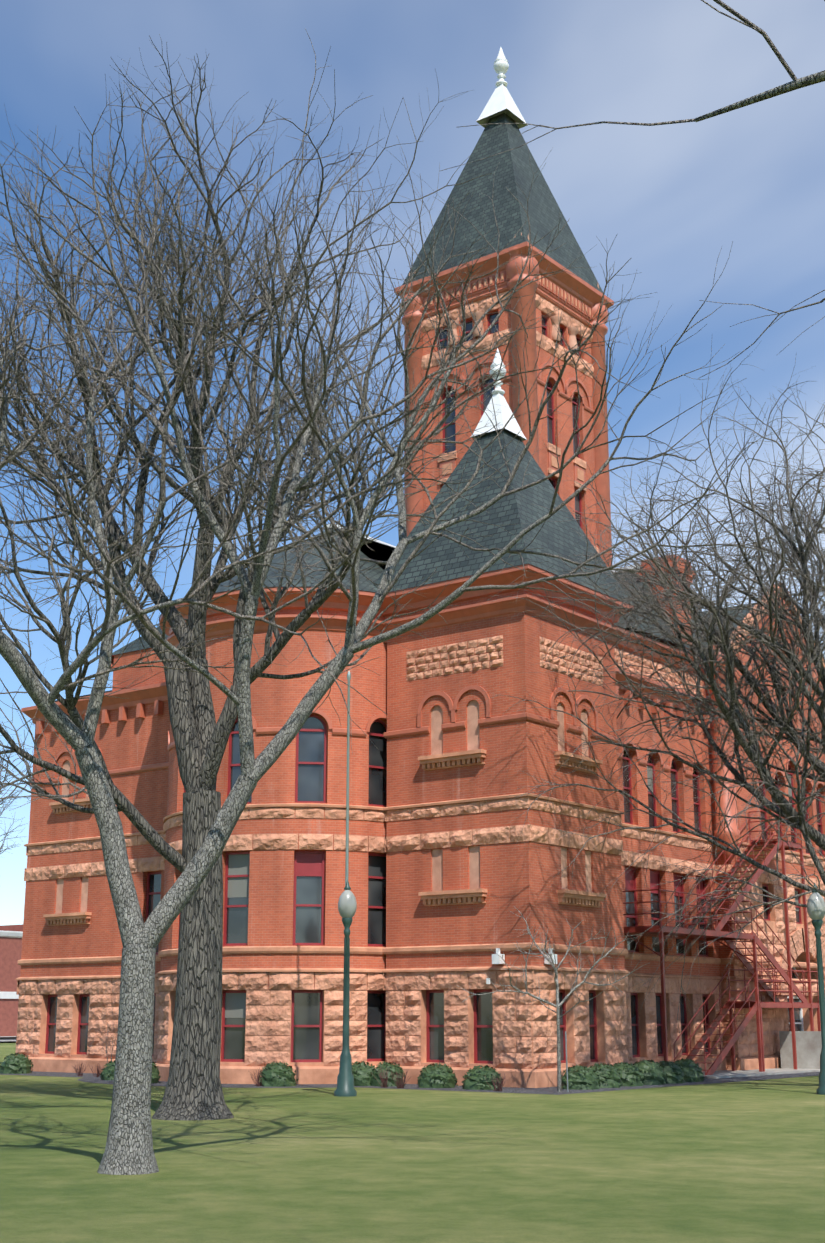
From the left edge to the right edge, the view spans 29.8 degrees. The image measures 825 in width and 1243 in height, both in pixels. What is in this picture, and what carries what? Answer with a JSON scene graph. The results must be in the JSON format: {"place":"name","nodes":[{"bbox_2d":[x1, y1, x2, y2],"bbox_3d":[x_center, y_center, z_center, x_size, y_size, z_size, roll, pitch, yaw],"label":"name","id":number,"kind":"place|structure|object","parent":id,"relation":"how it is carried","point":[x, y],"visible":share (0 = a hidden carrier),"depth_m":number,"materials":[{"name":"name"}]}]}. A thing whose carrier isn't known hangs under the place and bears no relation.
{"place":"outdoors","nodes":[
{"label":"outdoors","id":0,"kind":"place"},
{"bbox_2d":[0,1036,15,1041],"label":"road","id":1,"kind":"structure","parent":0,"point":[7,1040],"depth_m":110.64,"materials":[{"name":"grey asphalt"}]},
{"bbox_2d":[0,1038,824,1242],"bbox_3d":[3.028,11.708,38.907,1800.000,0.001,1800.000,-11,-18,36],"label":"lawn","id":2,"kind":"structure","parent":0,"point":[736,1162],"depth_m":18.57,"materials":[{"name":"green plant"}]},
{"bbox_2d":[0,930,22,1037],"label":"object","id":3,"kind":"structure","parent":2,"relation":"on","point":[10,950],"depth_m":125.21,"materials":[{"name":"brick"}]},
{"bbox_2d":[0,924,22,931],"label":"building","id":4,"kind":"structure","parent":3,"relation":"attached to","point":[11,928],"depth_m":134.22,"materials":[{"name":"brick"}]},
{"bbox_2d":[0,688,32,857],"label":"tree","id":5,"kind":"object","parent":2,"relation":"on","point":[2,801],"visible":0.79,"depth_m":62.90,"materials":[{"name":"brown plant"}]},
{"bbox_2d":[0,29,533,1119],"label":"tree","id":6,"kind":"object","parent":2,"relation":"on","point":[194,1091],"visible":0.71,"depth_m":29.50,"materials":[{"name":"brown plant"}]},
{"bbox_2d":[334,880,356,1096],"bbox_3d":[-1.514,8.361,35.557,0.520,4.840,0.507,-11,-18,36],"label":"lamp post","id":7,"kind":"object","parent":2,"relation":"on","point":[347,905],"visible":1,"depth_m":35.43,"materials":[{"name":"grey"}]},
{"bbox_2d":[345,671,350,885],"bbox_3d":[-1.592,6.144,37.617,0.166,10.150,0.166,8,-16,-29],"label":"flag pole","id":8,"kind":"object","parent":2,"relation":"on","point":[347,796],"visible":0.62,"depth_m":38.11,"materials":[{"name":"grey metal"}]},
{"bbox_2d":[0,1071,819,1094],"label":"walkway","id":9,"kind":"structure","parent":2,"relation":"on","point":[89,1077],"depth_m":40.10,"materials":[{"name":"grey concrete"}]},
{"bbox_2d":[0,1029,704,1090],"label":"shrubs","id":10,"kind":"object","parent":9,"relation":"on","point":[643,1072],"visible":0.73,"depth_m":39.69,"materials":[{"name":"green plant"}]},
{"bbox_2d":[458,908,648,1091],"bbox_3d":[3.280,9.014,37.259,4.526,4.413,3.152,5,-15,-18],"label":"tree sapling","id":11,"kind":"object","parent":9,"relation":"on","point":[557,1005],"visible":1,"depth_m":37.06,"materials":[{"name":"grey plant"}]},
{"bbox_2d":[779,1031,821,1068],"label":"concrete wall","id":12,"kind":"structure","parent":9,"relation":"on","point":[808,1047],"depth_m":51.06,"materials":[{"name":"concrete"}]},
{"bbox_2d":[0,65,824,1174],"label":"tree","id":13,"kind":"object","parent":2,"relation":"on","point":[128,1147],"visible":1,"depth_m":19.39,"materials":[{"name":"grey plant"}]},
{"bbox_2d":[15,47,824,1087],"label":"courthouse","id":14,"kind":"structure","parent":2,"relation":"on","point":[449,875],"depth_m":43.93,"materials":[{"name":"brick"}]},
{"bbox_2d":[486,948,556,983],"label":"floodlights","id":15,"kind":"object","parent":14,"relation":"attached to","point":[496,959],"visible":0.83,"depth_m":40.06,"materials":[{"name":"white metal"}]},
{"bbox_2d":[622,810,820,1078],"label":"fire escape","id":16,"kind":"object","parent":14,"relation":"attached to","point":[756,1006],"visible":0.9,"depth_m":49.28,"materials":[{"name":"metal"}]},
{"bbox_2d":[441,0,824,378],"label":"overhead tree","id":17,"kind":"object","parent":2,"relation":"on","point":[805,81],"visible":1,"depth_m":8.46,"materials":[{"name":"brown plant"}]},
{"bbox_2d":[476,351,824,1033],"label":"tree","id":18,"kind":"object","parent":2,"relation":"on","point":[734,717],"visible":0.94,"depth_m":38.64,"materials":[{"name":"brown plant"}]},
{"bbox_2d":[807,883,824,1094],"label":"lamp post","id":19,"kind":"object","parent":2,"relation":"on","point":[816,907],"visible":0.98,"depth_m":36.40,"materials":[{"name":"grey"}]},
{"bbox_2d":[0,0,824,925],"label":"sky","id":20,"kind":"structure","parent":0,"point":[751,177],"materials":[{"name":"blue"}]}
]}

